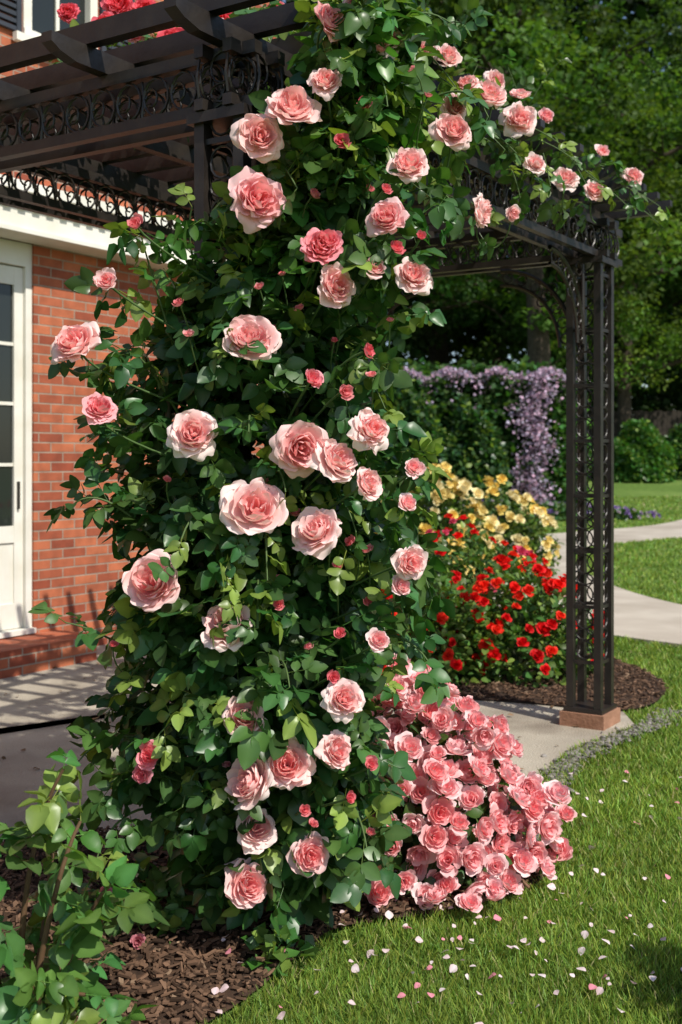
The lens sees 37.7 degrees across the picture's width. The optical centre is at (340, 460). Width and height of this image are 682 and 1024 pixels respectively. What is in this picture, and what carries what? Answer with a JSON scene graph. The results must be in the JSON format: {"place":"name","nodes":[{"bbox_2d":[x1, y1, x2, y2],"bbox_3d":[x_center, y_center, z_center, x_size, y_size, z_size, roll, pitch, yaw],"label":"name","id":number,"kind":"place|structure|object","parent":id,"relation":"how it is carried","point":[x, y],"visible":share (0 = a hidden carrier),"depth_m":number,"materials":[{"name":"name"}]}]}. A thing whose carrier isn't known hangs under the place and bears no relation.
{"place":"outdoors","nodes":[
{"label":"outdoors","id":0,"kind":"place"},
{"bbox_2d":[0,0,275,678],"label":"brick walls","id":1,"kind":"structure","parent":0,"point":[76,568],"depth_m":7.47,"materials":[{"name":"red brick"}]},
{"bbox_2d":[0,0,226,638],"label":"white trim and door","id":2,"kind":"structure","parent":1,"relation":"attached to","point":[16,224],"depth_m":7.23,"materials":[{"name":"paint"}]},
{"bbox_2d":[17,482,19,508],"bbox_3d":[-2.332,0.250,7.221,0.018,0.200,0.015,0,0,37],"label":"door handle","id":3,"kind":"object","parent":2,"relation":"attached to","point":[18,495],"visible":1,"depth_m":7.22,"materials":[{"name":"paint"}]},
{"bbox_2d":[0,0,84,526],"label":"window panes","id":4,"kind":"object","parent":2,"relation":"attached to","point":[43,15],"visible":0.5,"depth_m":7.19,"materials":[{"name":"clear glass"}]},
{"bbox_2d":[0,0,134,50],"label":"shutters","id":5,"kind":"object","parent":2,"relation":"attached to","point":[16,12],"visible":0.2,"depth_m":7.12,"materials":[{"name":"paint"}]},
{"bbox_2d":[0,644,633,840],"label":"patio paving","id":6,"kind":"structure","parent":0,"point":[37,730],"depth_m":5.36,"materials":[{"name":"concrete"}]},
{"bbox_2d":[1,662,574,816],"bbox_3d":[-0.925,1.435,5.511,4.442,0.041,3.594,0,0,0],"label":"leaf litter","id":7,"kind":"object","parent":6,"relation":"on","point":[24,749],"visible":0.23,"depth_m":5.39,"materials":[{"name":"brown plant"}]},
{"bbox_2d":[196,478,681,1023],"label":"lawn ground","id":8,"kind":"structure","parent":0,"point":[648,490],"depth_m":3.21,"materials":[{"name":"green plant"}]},
{"bbox_2d":[0,816,545,1023],"bbox_3d":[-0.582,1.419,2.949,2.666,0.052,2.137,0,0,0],"label":"bark mulch","id":9,"kind":"object","parent":8,"relation":"on","point":[123,986],"visible":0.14,"depth_m":2.88,"materials":[{"name":"brown wood"}]},
{"bbox_2d":[0,747,169,1023],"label":"leafy shrub","id":10,"kind":"object","parent":9,"relation":"on","point":[43,990],"visible":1,"depth_m":2.27,"materials":[{"name":"green plant"}]},
{"bbox_2d":[77,850,215,949],"bbox_3d":[-0.603,1.377,3.145,0.504,0.237,0.488,0,0,0],"label":"groundcover plant","id":11,"kind":"object","parent":9,"relation":"on","point":[174,913],"visible":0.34,"depth_m":3.08,"materials":[{"name":"green plant"}]},
{"bbox_2d":[241,922,318,982],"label":"groundcover plant","id":12,"kind":"object","parent":9,"relation":"on","point":[261,933],"visible":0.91,"depth_m":2.84,"materials":[{"name":"green plant"}]},
{"bbox_2d":[363,653,576,914],"bbox_3d":[0.255,1.079,3.551,1.056,0.814,0.885,0,0,35],"label":"pink rose shrub","id":13,"kind":"object","parent":9,"relation":"on","point":[454,745],"visible":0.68,"depth_m":3.31,"materials":[{"name":"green plant"}]},
{"bbox_2d":[0,0,671,926],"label":"garden pergola","id":14,"kind":"object","parent":8,"relation":"on","point":[86,114],"visible":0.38,"depth_m":4.38,"materials":[{"name":"paint"}]},
{"bbox_2d":[28,0,669,946],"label":"climbing rose","id":15,"kind":"object","parent":14,"relation":"attached to","point":[276,752],"visible":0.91,"depth_m":2.84,"materials":[{"name":"green plant"}]},
{"bbox_2d":[376,293,410,356],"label":"shade tree","id":16,"kind":"object","parent":8,"relation":"on","point":[386,348],"depth_m":41.92,"materials":[{"name":"green plant"}]},
{"bbox_2d":[295,0,526,349],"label":"shade tree","id":17,"kind":"object","parent":8,"relation":"on","point":[463,306],"visible":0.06,"depth_m":44.03,"materials":[{"name":"green plant"}]},
{"bbox_2d":[381,366,451,506],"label":"dark shrub","id":18,"kind":"object","parent":8,"relation":"on","point":[412,407],"visible":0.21,"depth_m":24.74,"materials":[{"name":"green plant"}]},
{"bbox_2d":[374,461,503,587],"bbox_3d":[1.072,0.755,11.297,1.371,1.505,1.252,0,0,-38],"label":"yellow rose bush","id":19,"kind":"object","parent":8,"relation":"on","point":[454,490],"visible":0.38,"depth_m":11.05,"materials":[{"name":"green plant"}]},
{"bbox_2d":[211,770,681,1023],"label":"fallen petals","id":20,"kind":"object","parent":8,"relation":"on","point":[355,967],"visible":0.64,"depth_m":2.88,"materials":[{"name":"pink plant"}]},
{"bbox_2d":[437,392,511,505],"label":"dark shrub","id":21,"kind":"object","parent":8,"relation":"on","point":[476,455],"visible":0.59,"depth_m":24.85,"materials":[{"name":"green plant"}]},
{"bbox_2d":[379,0,573,366],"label":"shade tree","id":22,"kind":"object","parent":8,"relation":"on","point":[468,339],"visible":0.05,"depth_m":55.26,"materials":[{"name":"green plant"}]},
{"bbox_2d":[278,0,681,413],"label":"distant woods","id":23,"kind":"object","parent":8,"relation":"on","point":[640,9],"depth_m":73.48,"materials":[{"name":"green plant"}]},
{"bbox_2d":[373,355,592,503],"bbox_3d":[3.553,-0.699,27.902,6.405,4.326,5.077,0,0,0],"label":"wisteria hedge","id":24,"kind":"object","parent":8,"relation":"on","point":[523,403],"visible":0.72,"depth_m":25.96,"materials":[{"name":"purple plant"}]},
{"bbox_2d":[322,320,681,422],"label":"shrub thicket","id":25,"kind":"object","parent":8,"relation":"on","point":[664,404],"visible":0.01,"depth_m":45.08,"materials":[{"name":"green plant"}]},
{"bbox_2d":[450,474,564,579],"bbox_3d":[1.927,0.832,11.972,1.280,1.355,1.240,0,0,36],"label":"yellow rose bush","id":26,"kind":"object","parent":8,"relation":"on","point":[518,537],"visible":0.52,"depth_m":11.76,"materials":[{"name":"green plant"}]},
{"bbox_2d":[415,1,625,368],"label":"shade tree","id":27,"kind":"object","parent":8,"relation":"on","point":[440,356],"visible":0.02,"depth_m":50.98,"materials":[{"name":"green plant"}]},
{"bbox_2d":[403,639,668,709],"bbox_3d":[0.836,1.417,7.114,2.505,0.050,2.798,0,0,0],"label":"bark mulch","id":28,"kind":"object","parent":8,"relation":"on","point":[471,686],"visible":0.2,"depth_m":6.23,"materials":[{"name":"brown wood"}]},
{"bbox_2d":[378,527,437,658],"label":"red rose bush","id":29,"kind":"object","parent":28,"relation":"on","point":[395,574],"depth_m":7.20,"materials":[{"name":"green plant"}]},
{"bbox_2d":[377,539,514,691],"bbox_3d":[0.544,0.997,6.595,1.131,0.992,0.984,0,0,27],"label":"red rose bush","id":30,"kind":"object","parent":28,"relation":"on","point":[456,664],"visible":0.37,"depth_m":6.36,"materials":[{"name":"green plant"}]},
{"bbox_2d":[392,513,562,657],"bbox_3d":[0.991,0.955,7.600,1.527,1.108,1.095,0,0,-25],"label":"red rose bush","id":31,"kind":"object","parent":28,"relation":"on","point":[474,538],"visible":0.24,"depth_m":7.50,"materials":[{"name":"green plant"}]},
{"bbox_2d":[435,551,603,687],"bbox_3d":[1.218,1.052,6.714,1.097,0.903,1.085,0,0,-42],"label":"red rose bush","id":32,"kind":"object","parent":28,"relation":"on","point":[530,627],"visible":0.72,"depth_m":6.49,"materials":[{"name":"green plant"}]},
{"bbox_2d":[399,0,681,367],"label":"shade tree","id":33,"kind":"object","parent":8,"relation":"on","point":[543,43],"visible":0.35,"depth_m":32.06,"materials":[{"name":"green plant"}]},
{"bbox_2d":[425,499,660,520],"bbox_3d":[4.406,1.178,23.212,5.957,0.593,1.231,0,0,0],"label":"flower border","id":34,"kind":"object","parent":8,"relation":"on","point":[556,510],"visible":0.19,"depth_m":22.93,"materials":[{"name":"purple plant"}]},
{"bbox_2d":[455,36,681,401],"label":"shade tree","id":35,"kind":"object","parent":8,"relation":"on","point":[664,102],"visible":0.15,"depth_m":44.94,"materials":[{"name":"green plant"}]},
{"bbox_2d":[461,0,681,380],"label":"shade tree","id":36,"kind":"object","parent":8,"relation":"on","point":[648,23],"depth_m":59.02,"materials":[{"name":"green plant"}]},
{"bbox_2d":[587,443,593,481],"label":"boxwood shrub","id":37,"kind":"object","parent":8,"relation":"on","point":[590,455],"visible":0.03,"depth_m":36.94,"materials":[{"name":"green plant"}]},
{"bbox_2d":[510,99,681,436],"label":"shade tree","id":38,"kind":"object","parent":8,"relation":"on","point":[627,327],"visible":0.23,"depth_m":38.76,"materials":[{"name":"green plant"}]},
{"bbox_2d":[519,707,681,840],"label":"gravel edging","id":39,"kind":"object","parent":8,"relation":"on","point":[608,745],"visible":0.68,"depth_m":5.00,"materials":[{"name":"grey gravel"}]},
{"bbox_2d":[587,410,681,465],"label":"wooden fence","id":40,"kind":"object","parent":8,"relation":"on","point":[664,422],"visible":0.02,"depth_m":41.00,"materials":[{"name":"brown wood"}]},
{"bbox_2d":[603,418,677,483],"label":"boxwood shrub","id":41,"kind":"object","parent":8,"relation":"on","point":[643,453],"visible":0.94,"depth_m":35.76,"materials":[{"name":"green plant"}]},
{"bbox_2d":[625,0,681,356],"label":"shade tree","id":42,"kind":"object","parent":8,"relation":"on","point":[676,46],"visible":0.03,"depth_m":57.43,"materials":[{"name":"green plant"}]},
{"bbox_2d":[633,0,681,334],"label":"shade tree","id":43,"kind":"object","parent":8,"relation":"on","point":[678,161],"visible":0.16,"depth_m":42.73,"materials":[{"name":"green plant"}]},
{"bbox_2d":[663,423,681,479],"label":"boxwood shrub","id":44,"kind":"object","parent":8,"relation":"on","point":[674,438],"visible":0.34,"depth_m":37.83,"materials":[{"name":"green plant"}]},
{"bbox_2d":[282,0,679,386],"label":"sky","id":45,"kind":"structure","parent":0,"point":[284,1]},
{"bbox_2d":[467,519,681,646],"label":"garden path","id":46,"kind":"structure","parent":0,"point":[646,618],"depth_m":9.73,"materials":[{"name":"concrete"}]}
]}

